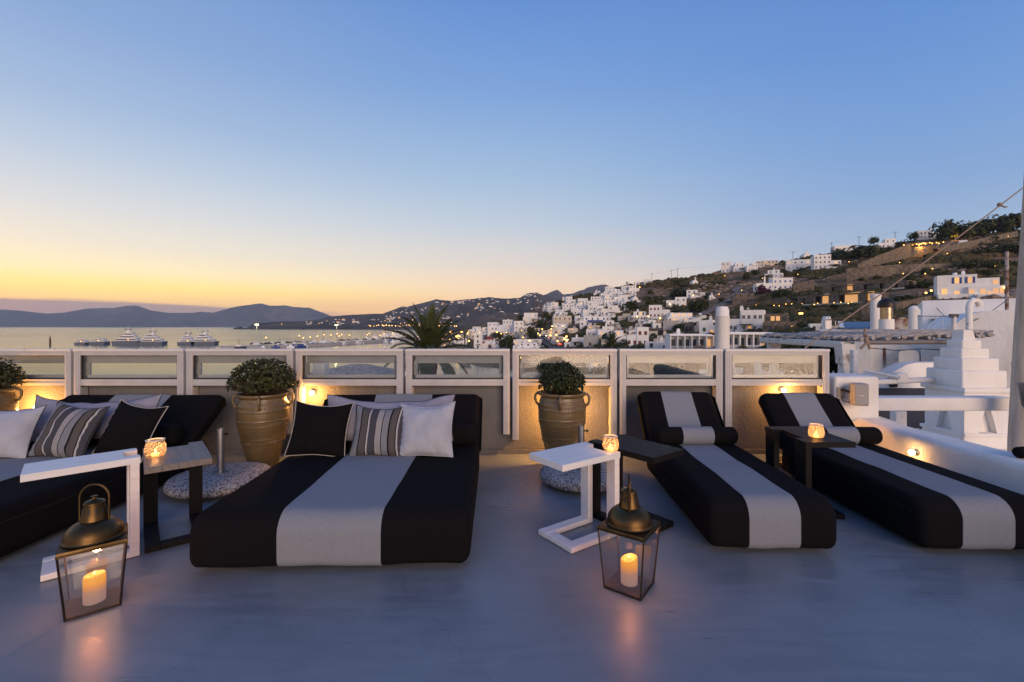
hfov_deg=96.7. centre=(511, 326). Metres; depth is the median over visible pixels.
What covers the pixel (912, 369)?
curved wall
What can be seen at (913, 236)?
tree
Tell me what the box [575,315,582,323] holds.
white house
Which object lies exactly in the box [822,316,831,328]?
twin chimney
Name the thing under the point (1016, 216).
tree
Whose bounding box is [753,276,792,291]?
white house
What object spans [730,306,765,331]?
guesthouse
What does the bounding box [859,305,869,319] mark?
stone wall
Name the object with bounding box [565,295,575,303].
white house
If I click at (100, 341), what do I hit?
yacht
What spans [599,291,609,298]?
white house
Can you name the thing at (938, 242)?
terrace restaurant
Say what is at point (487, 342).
church
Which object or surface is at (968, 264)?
tree
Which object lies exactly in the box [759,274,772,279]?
bush
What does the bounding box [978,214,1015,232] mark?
tree
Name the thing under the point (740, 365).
window
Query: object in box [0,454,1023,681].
terrace floor
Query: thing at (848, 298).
window
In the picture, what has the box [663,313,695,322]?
white house
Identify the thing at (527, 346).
white house
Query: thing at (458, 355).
windscreen
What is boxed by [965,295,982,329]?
bent pipe
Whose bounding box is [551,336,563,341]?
white house
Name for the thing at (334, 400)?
long pillow
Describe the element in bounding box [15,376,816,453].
parapet wall
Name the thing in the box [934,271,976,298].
white house
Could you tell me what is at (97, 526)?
lantern
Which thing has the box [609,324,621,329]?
white house
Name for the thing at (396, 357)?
windscreen
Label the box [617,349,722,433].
windscreen
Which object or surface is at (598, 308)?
white house
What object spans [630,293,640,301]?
chapel
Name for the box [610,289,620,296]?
white house
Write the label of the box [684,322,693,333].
stone wall
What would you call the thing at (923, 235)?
white house
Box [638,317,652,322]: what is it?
white house
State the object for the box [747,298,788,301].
stone wall
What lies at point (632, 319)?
white house
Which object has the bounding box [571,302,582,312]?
white house
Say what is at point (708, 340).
window
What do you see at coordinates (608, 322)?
white house
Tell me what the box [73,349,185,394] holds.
windscreen
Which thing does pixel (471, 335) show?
white house
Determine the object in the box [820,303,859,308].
tree
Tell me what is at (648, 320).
white house
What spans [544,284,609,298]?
mountain
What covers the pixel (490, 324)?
white house
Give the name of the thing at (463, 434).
bolster
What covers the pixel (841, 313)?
hillside scrub
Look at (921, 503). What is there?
sun lounger
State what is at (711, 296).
chapel
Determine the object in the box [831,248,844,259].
tree
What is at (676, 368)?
tree
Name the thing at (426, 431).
cushion
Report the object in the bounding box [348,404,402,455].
cushion
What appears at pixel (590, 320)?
white house
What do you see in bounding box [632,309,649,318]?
white house
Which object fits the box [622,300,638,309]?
tree
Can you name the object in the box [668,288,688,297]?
tree
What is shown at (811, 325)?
white house
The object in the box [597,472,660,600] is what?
lantern
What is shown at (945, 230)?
tree
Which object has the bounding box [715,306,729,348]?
round chimney
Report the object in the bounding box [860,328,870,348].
rope knot
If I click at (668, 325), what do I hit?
white house
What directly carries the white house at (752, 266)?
on the hillside
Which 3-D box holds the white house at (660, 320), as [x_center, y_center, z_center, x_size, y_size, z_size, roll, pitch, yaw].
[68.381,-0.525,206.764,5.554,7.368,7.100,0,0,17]
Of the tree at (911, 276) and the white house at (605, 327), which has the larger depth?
the white house at (605, 327)
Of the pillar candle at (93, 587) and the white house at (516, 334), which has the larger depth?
the white house at (516, 334)
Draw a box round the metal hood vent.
[877,298,895,328]
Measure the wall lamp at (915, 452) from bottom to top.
0.064 m
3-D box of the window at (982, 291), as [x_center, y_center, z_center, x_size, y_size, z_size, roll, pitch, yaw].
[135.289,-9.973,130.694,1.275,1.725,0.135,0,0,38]
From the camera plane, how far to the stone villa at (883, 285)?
188.91 m
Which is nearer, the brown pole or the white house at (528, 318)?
the brown pole
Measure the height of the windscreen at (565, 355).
1.051 m
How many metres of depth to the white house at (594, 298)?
379.24 m
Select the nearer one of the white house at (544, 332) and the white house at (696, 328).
the white house at (696, 328)
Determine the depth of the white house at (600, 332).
195.29 m
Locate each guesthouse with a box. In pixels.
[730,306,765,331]
[763,314,795,331]
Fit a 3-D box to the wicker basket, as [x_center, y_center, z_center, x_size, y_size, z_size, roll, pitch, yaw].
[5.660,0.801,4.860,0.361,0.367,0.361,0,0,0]
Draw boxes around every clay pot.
[0,386,22,410]
[231,390,293,466]
[534,390,589,449]
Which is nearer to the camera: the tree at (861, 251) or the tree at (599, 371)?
the tree at (599, 371)
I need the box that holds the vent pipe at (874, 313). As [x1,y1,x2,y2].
[870,294,881,328]
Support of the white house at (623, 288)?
on the hillside
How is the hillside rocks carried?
on the hillside
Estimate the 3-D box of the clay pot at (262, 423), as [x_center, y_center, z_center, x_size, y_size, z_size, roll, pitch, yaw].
[-2.655,1.104,4.860,0.509,0.791,0.509,0,0,33]
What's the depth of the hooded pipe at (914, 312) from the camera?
12.33 m
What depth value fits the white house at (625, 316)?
252.56 m
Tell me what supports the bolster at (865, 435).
on the sun lounger at (921, 503)
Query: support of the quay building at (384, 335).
on the harbour mole
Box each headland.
[233,321,374,328]
[289,292,560,329]
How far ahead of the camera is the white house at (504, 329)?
315.31 m
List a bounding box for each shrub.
[0,358,26,388]
[226,357,299,395]
[537,361,586,394]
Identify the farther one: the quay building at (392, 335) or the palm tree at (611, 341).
the quay building at (392, 335)
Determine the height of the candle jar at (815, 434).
0.105 m
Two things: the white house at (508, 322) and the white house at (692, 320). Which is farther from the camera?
the white house at (508, 322)
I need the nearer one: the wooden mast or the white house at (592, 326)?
the wooden mast
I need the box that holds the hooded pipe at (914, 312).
[908,306,920,328]
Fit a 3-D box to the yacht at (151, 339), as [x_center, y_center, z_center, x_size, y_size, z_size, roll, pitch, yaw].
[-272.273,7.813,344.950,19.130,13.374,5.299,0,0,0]
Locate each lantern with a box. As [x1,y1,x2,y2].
[55,483,127,621]
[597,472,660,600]
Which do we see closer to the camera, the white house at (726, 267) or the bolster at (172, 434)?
the bolster at (172, 434)
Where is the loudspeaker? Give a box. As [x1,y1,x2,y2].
[837,382,868,405]
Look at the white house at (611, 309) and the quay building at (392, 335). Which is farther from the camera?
the quay building at (392, 335)
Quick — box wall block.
[829,373,878,421]
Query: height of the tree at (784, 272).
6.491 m
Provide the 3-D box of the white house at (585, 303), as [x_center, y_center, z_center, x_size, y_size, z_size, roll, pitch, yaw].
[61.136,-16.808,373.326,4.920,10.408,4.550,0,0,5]
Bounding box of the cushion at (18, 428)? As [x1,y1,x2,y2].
[0,405,46,457]
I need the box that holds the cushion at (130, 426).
[92,399,168,462]
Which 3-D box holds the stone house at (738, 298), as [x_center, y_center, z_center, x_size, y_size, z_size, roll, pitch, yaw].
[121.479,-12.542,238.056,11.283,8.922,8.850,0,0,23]
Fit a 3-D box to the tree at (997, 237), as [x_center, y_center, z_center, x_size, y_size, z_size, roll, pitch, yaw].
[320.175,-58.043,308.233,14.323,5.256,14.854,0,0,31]
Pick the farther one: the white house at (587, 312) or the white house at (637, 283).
the white house at (637, 283)
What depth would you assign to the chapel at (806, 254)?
371.05 m
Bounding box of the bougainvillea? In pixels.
[755,284,770,293]
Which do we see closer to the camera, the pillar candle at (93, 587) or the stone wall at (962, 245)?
the pillar candle at (93, 587)
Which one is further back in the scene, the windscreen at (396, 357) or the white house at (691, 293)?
the white house at (691, 293)
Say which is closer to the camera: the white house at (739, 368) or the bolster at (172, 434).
the bolster at (172, 434)
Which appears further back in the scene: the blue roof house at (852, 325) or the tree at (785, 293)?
the tree at (785, 293)
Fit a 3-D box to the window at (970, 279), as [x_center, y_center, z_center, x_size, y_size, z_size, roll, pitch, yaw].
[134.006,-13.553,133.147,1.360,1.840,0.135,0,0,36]
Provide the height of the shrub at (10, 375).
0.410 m
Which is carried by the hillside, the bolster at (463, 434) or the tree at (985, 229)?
the tree at (985, 229)
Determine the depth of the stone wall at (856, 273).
228.66 m
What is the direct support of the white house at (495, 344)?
on the hillside
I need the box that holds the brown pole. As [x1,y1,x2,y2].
[1005,251,1015,309]
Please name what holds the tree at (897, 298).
on the hillside
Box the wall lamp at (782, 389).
[779,387,785,392]
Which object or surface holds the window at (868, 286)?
in the stone villa at (883, 285)
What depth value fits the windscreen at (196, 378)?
5.25 m
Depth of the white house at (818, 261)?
303.97 m
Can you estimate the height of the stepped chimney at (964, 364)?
1.887 m
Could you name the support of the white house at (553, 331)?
on the hillside
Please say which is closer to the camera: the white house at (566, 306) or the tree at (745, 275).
the tree at (745, 275)
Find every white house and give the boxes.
[469,331,475,338]
[474,333,482,348]
[482,322,498,334]
[488,327,498,332]
[492,339,498,347]
[497,323,511,336]
[503,319,512,326]
[508,332,518,337]
[512,321,524,331]
[513,339,541,344]
[513,343,540,348]
[519,328,526,337]
[520,329,528,338]
[523,313,540,324]
[540,330,547,334]
[546,301,557,312]
[548,326,557,337]
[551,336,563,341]
[552,314,571,325]
[553,323,567,326]
[557,325,566,334]
[562,304,571,308]
[564,338,583,347]
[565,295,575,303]
[567,326,578,332]
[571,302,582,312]
[573,308,581,314]
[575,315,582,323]
[577,298,587,303]
[579,314,606,328]
[581,310,596,316]
[583,299,587,306]
[584,333,598,346]
[586,329,598,334]
[587,324,600,328]
[588,300,598,310]
[589,356,608,373]
[591,297,600,300]
[596,306,603,311]
[596,330,610,336]
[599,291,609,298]
[601,304,617,315]
[602,323,613,329]
[603,297,616,305]
[605,287,613,291]
[605,320,618,324]
[608,330,625,342]
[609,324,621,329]
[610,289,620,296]
[617,314,630,321]
[618,290,636,296]
[621,285,627,290]
[626,324,648,346]
[628,284,638,291]
[628,318,638,321]
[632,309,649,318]
[633,281,642,285]
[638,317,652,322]
[643,279,651,284]
[643,318,655,322]
[645,337,664,348]
[649,305,669,318]
[649,331,657,336]
[651,320,660,327]
[653,331,665,341]
[656,317,665,322]
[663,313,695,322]
[663,321,679,329]
[666,297,685,307]
[686,319,698,322]
[687,290,705,297]
[693,313,705,319]
[694,322,698,331]
[699,316,714,333]
[699,363,708,373]
[721,261,733,272]
[733,262,744,271]
[733,363,751,373]
[745,262,757,271]
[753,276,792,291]
[754,363,768,373]
[756,260,777,267]
[764,268,783,278]
[785,259,810,271]
[808,324,820,327]
[811,254,840,269]
[816,320,838,330]
[830,245,855,252]
[854,338,946,429]
[876,238,895,248]
[916,229,938,239]
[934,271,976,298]
[968,277,1004,296]
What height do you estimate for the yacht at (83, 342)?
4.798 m
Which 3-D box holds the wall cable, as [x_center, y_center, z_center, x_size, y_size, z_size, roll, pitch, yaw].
[11.097,0.658,12.536,0.546,0.098,1.877,0,0,-31]
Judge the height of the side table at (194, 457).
0.584 m
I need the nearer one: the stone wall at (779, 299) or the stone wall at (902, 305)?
the stone wall at (902, 305)
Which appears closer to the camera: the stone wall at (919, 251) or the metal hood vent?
the metal hood vent
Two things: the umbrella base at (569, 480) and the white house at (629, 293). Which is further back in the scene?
the white house at (629, 293)
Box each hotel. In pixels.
[665,329,714,348]
[730,332,773,348]
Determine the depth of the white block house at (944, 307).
16.06 m
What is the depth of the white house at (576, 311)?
335.83 m
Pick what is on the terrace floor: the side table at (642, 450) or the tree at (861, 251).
the side table at (642, 450)
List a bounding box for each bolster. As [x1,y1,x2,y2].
[30,424,184,444]
[345,424,474,444]
[654,426,737,443]
[812,426,882,444]
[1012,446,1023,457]
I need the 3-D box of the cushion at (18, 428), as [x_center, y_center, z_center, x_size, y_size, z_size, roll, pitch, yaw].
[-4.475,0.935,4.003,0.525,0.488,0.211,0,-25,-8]
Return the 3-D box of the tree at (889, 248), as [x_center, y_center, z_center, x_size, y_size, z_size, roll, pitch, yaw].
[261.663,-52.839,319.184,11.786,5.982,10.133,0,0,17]
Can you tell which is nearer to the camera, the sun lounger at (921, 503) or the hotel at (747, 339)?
the sun lounger at (921, 503)
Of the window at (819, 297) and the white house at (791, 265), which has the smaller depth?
the window at (819, 297)
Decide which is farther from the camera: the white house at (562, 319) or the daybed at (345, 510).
the white house at (562, 319)
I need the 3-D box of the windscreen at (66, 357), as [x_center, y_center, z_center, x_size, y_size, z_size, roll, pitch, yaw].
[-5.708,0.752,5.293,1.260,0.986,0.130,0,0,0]
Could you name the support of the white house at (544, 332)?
on the hillside
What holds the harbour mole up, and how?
in the sea
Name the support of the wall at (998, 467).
on the terrace floor
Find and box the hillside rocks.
[629,231,1018,348]
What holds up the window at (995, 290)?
in the white house at (987, 286)
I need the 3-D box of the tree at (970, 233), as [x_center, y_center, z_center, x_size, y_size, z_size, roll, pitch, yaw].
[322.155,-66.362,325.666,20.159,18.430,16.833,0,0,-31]
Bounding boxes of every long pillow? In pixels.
[32,393,162,441]
[327,394,454,440]
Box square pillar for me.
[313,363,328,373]
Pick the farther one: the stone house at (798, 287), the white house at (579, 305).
the white house at (579, 305)
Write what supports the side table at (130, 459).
on the terrace floor
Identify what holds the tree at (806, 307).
on the hillside
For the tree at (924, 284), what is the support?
on the hillside
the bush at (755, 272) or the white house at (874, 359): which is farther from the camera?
the bush at (755, 272)
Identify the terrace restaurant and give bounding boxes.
[900,241,944,251]
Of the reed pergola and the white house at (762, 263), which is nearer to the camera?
the reed pergola
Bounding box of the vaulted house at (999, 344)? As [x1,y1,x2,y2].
[927,310,1014,386]
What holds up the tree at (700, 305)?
on the hillside
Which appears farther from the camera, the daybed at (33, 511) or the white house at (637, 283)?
the white house at (637, 283)
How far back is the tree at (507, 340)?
211.90 m
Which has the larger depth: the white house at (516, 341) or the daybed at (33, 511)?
the white house at (516, 341)
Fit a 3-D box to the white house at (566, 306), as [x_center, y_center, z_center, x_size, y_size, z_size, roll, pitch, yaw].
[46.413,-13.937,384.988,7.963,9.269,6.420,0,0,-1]
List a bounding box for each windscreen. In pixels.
[0,349,73,397]
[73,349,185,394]
[185,349,295,433]
[295,349,404,402]
[405,349,509,433]
[513,349,616,439]
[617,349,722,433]
[723,349,829,426]
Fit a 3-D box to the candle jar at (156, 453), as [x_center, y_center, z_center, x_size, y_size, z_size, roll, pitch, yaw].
[-2.500,0.851,3.190,0.130,0.118,0.130,0,0,-19]
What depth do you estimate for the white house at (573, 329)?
235.72 m
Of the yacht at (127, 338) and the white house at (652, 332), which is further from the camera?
the yacht at (127, 338)
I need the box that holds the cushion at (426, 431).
[400,401,454,456]
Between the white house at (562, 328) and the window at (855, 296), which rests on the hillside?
the white house at (562, 328)
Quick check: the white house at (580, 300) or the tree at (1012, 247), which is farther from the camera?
the white house at (580, 300)
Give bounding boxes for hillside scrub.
[538,229,1019,353]
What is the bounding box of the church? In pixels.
[483,336,495,348]
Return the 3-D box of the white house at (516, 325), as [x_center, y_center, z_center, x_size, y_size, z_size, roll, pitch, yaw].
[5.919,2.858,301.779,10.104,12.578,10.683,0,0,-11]
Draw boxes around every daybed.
[0,394,225,556]
[190,394,482,567]
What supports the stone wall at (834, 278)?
on the hillside
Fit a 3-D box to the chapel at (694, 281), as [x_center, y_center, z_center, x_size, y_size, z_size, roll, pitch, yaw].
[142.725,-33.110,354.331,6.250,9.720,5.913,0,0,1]
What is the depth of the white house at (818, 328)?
98.84 m
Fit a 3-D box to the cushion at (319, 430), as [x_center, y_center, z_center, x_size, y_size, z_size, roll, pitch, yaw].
[-1.730,0.923,4.100,0.525,0.508,0.200,3,-23,-4]
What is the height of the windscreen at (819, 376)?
0.986 m
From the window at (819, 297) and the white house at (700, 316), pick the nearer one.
the window at (819, 297)
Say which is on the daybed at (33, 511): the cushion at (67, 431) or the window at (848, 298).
the cushion at (67, 431)
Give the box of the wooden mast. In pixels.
[1007,180,1023,451]
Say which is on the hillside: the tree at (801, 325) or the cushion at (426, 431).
the tree at (801, 325)
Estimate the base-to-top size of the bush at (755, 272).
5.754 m
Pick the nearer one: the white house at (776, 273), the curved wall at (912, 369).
the curved wall at (912, 369)
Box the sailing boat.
[231,339,246,348]
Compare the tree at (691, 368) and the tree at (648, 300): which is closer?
the tree at (691, 368)
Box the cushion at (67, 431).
[27,401,109,457]
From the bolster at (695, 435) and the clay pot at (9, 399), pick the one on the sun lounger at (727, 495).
the bolster at (695, 435)
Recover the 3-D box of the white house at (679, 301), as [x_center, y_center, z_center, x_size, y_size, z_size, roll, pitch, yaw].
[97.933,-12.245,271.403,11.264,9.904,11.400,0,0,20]
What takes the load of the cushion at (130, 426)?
on the daybed at (33, 511)
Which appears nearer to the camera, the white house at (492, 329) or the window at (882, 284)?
the window at (882, 284)
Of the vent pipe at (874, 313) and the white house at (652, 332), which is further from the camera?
the white house at (652, 332)
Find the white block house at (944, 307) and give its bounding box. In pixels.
[917,298,1015,329]
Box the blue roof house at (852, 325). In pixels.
[820,321,869,372]
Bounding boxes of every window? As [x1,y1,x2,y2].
[671,339,674,348]
[678,339,681,348]
[707,339,710,347]
[735,363,743,367]
[818,296,821,303]
[822,294,828,302]
[832,286,841,291]
[845,295,851,302]
[852,292,859,301]
[865,282,874,289]
[881,281,886,288]
[941,288,946,293]
[968,277,972,282]
[980,288,985,293]
[992,279,998,283]
[993,288,998,293]
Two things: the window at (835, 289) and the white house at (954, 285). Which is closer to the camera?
the white house at (954, 285)
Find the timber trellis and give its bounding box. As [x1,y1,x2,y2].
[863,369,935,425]
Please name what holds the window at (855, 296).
in the stone villa at (846, 298)
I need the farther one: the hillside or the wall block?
the hillside
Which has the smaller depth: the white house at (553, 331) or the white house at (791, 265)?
the white house at (553, 331)
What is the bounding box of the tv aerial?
[918,308,958,337]
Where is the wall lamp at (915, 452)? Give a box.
[908,449,918,455]
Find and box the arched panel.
[895,317,907,329]
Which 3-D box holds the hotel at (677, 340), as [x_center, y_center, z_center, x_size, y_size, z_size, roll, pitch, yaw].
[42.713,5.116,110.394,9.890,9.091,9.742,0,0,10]
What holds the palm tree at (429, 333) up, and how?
on the quay ground
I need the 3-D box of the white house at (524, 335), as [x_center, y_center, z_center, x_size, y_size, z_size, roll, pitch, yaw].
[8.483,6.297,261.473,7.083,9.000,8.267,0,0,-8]
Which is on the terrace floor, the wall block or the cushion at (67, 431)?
the wall block
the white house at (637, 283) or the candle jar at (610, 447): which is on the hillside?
the white house at (637, 283)
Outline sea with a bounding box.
[0,327,541,375]
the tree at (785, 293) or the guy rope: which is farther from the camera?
the tree at (785, 293)
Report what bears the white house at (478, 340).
on the hillside
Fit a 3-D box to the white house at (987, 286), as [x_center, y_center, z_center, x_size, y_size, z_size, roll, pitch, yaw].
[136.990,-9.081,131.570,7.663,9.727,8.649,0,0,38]
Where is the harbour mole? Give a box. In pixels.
[220,338,415,348]
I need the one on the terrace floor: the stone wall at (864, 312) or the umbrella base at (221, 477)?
the umbrella base at (221, 477)
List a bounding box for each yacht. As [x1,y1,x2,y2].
[74,339,89,344]
[89,338,110,344]
[111,328,143,344]
[138,330,167,344]
[177,332,194,344]
[191,330,218,344]
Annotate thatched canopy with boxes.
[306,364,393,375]
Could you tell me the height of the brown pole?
1.901 m
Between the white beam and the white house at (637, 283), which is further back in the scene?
the white house at (637, 283)
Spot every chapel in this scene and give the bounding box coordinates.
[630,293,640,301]
[690,277,697,283]
[707,293,715,299]
[800,251,809,257]
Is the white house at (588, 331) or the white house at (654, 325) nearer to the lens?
the white house at (654, 325)
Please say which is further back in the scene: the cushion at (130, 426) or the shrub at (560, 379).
the shrub at (560, 379)
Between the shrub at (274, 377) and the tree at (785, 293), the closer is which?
the shrub at (274, 377)
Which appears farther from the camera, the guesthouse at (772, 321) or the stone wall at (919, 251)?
the stone wall at (919, 251)
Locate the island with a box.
[0,303,329,326]
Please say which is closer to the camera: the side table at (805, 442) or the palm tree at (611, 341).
the side table at (805, 442)
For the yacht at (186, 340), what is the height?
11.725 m
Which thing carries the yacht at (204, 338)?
on the sea
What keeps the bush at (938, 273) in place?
on the hillside
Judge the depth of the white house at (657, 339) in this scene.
139.10 m
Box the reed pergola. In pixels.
[760,329,994,373]
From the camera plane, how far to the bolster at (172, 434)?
4.33 m
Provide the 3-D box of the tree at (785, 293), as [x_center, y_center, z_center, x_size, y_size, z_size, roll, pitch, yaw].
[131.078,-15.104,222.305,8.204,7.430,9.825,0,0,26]
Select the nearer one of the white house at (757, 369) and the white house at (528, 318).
the white house at (757, 369)
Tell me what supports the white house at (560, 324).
on the hillside
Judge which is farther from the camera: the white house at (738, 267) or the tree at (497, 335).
the white house at (738, 267)
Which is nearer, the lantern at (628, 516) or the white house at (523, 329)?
the lantern at (628, 516)
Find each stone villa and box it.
[797,291,888,305]
[822,280,916,294]
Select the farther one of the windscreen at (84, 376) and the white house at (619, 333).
the white house at (619, 333)
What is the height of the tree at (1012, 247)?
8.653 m
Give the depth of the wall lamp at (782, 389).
5.31 m
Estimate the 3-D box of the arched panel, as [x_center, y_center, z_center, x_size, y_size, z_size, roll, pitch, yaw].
[11.167,-0.006,13.050,0.472,0.510,0.100,0,0,0]
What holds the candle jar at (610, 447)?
on the side table at (584, 456)
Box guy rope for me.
[804,187,1023,348]
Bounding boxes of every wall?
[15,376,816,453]
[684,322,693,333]
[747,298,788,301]
[825,273,844,282]
[845,263,951,281]
[853,418,1023,494]
[857,243,910,266]
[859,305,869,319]
[860,361,933,387]
[894,295,930,309]
[911,246,938,256]
[916,291,933,296]
[938,231,1017,252]
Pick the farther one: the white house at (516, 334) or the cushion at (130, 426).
the white house at (516, 334)
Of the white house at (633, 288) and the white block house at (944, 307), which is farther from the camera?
the white house at (633, 288)
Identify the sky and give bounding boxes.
[0,0,1023,315]
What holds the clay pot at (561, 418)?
on the terrace floor
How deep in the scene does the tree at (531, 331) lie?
252.53 m
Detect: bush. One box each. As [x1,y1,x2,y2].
[749,269,760,274]
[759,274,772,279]
[934,270,949,275]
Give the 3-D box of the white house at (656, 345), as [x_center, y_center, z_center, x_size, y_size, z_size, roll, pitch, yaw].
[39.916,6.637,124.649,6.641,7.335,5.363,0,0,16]
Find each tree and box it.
[383,303,475,375]
[489,332,503,338]
[498,333,515,348]
[527,326,538,337]
[536,319,547,327]
[537,363,559,371]
[543,312,552,320]
[567,363,586,372]
[589,363,617,373]
[598,331,626,355]
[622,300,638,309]
[629,363,650,373]
[643,295,662,304]
[643,322,662,326]
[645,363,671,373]
[667,363,687,373]
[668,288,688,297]
[672,322,687,330]
[685,363,698,373]
[688,297,708,311]
[742,272,749,278]
[771,288,789,298]
[779,269,790,275]
[796,322,809,327]
[800,305,822,309]
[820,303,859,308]
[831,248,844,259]
[835,245,877,259]
[853,245,882,253]
[867,236,878,244]
[878,246,895,251]
[890,295,914,300]
[893,239,916,247]
[903,282,933,288]
[904,273,919,280]
[906,231,919,240]
[921,267,930,273]
[927,219,961,240]
[951,220,975,239]
[953,259,982,267]
[960,219,998,235]
[970,242,1018,252]
[971,236,999,240]
[974,269,999,274]
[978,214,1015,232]
[980,259,1010,268]
[993,213,1020,231]
[1006,210,1021,230]
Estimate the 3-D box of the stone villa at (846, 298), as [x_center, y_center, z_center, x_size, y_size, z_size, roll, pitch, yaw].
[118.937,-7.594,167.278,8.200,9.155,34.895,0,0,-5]
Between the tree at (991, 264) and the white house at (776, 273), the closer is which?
the tree at (991, 264)
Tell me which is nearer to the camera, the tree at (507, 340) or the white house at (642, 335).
the white house at (642, 335)
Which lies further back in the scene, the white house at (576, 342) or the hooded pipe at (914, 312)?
the white house at (576, 342)
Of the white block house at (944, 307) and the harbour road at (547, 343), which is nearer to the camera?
the white block house at (944, 307)
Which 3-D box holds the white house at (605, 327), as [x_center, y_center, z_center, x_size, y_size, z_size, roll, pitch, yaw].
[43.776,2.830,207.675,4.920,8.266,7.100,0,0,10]
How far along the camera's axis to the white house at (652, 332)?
165.15 m
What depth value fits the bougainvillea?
254.99 m
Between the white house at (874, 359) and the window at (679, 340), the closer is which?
the white house at (874, 359)
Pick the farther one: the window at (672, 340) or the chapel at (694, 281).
the chapel at (694, 281)
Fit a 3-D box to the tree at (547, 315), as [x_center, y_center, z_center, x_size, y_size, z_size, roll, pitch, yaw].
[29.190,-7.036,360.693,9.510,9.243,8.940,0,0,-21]
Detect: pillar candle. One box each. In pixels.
[82,570,105,605]
[621,553,637,586]
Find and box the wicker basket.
[1017,382,1023,406]
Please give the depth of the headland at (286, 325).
2145.19 m
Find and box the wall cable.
[872,348,939,350]
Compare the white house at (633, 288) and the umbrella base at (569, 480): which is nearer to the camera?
the umbrella base at (569, 480)
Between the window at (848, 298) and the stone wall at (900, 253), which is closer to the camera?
the window at (848, 298)
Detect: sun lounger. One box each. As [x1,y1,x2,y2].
[637,391,836,548]
[758,393,1023,549]
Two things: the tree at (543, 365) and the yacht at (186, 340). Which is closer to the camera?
the tree at (543, 365)
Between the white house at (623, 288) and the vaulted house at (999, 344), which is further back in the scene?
the white house at (623, 288)
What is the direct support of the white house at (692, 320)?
on the hillside
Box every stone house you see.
[732,293,756,304]
[792,282,813,292]
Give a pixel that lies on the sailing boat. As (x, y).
(238, 346)
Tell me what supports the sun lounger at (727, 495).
on the terrace floor
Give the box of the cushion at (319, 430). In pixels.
[284,400,353,456]
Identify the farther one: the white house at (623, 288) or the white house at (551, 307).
the white house at (551, 307)
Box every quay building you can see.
[381,333,388,339]
[389,333,397,337]
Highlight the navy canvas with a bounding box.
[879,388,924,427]
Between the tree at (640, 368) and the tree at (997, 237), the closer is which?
the tree at (640, 368)
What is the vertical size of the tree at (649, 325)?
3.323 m
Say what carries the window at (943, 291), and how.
in the white house at (954, 285)
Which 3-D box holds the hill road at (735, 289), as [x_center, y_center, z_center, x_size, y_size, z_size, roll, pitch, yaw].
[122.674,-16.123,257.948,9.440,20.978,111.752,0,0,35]
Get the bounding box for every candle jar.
[144,437,166,457]
[603,434,617,450]
[808,423,823,436]
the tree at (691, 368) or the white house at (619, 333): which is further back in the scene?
the white house at (619, 333)
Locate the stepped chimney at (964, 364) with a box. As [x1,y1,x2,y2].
[920,330,1009,448]
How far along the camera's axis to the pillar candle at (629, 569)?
2.60 m
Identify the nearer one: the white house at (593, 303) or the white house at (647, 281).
the white house at (593, 303)
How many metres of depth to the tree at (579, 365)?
132.32 m
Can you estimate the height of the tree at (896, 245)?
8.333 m
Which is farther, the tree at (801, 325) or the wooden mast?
the tree at (801, 325)
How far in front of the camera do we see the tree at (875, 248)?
309.52 m
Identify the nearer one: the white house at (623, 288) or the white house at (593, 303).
the white house at (593, 303)
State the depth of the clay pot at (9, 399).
4.96 m
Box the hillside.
[414,236,1018,375]
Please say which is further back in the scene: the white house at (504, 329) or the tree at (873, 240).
the tree at (873, 240)
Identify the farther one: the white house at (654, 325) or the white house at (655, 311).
the white house at (655, 311)
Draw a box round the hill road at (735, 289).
[698,286,742,313]
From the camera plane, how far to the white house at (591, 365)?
120.67 m
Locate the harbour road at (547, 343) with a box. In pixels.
[536,330,562,348]
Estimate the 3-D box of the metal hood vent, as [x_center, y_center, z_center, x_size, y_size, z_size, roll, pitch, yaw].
[9.872,-0.245,12.000,0.402,0.995,0.402,0,0,0]
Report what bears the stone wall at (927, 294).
on the hillside
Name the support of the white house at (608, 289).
on the hillside
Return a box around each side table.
[20,448,140,581]
[143,441,211,553]
[529,442,619,553]
[589,434,683,536]
[765,426,855,518]
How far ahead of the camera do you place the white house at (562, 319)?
293.43 m
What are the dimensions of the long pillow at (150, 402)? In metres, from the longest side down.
1.263 x 0.455 x 0.187 m
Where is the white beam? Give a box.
[879,395,1009,410]
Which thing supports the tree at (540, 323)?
on the hillside
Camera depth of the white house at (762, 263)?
376.13 m
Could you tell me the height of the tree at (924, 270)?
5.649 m
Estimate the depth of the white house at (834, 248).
363.66 m
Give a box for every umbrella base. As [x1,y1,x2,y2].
[163,428,270,498]
[540,425,623,492]
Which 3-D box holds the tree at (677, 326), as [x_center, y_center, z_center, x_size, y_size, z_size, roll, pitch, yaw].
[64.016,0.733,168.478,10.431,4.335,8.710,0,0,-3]
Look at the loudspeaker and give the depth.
5.07 m
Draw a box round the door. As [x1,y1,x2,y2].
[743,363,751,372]

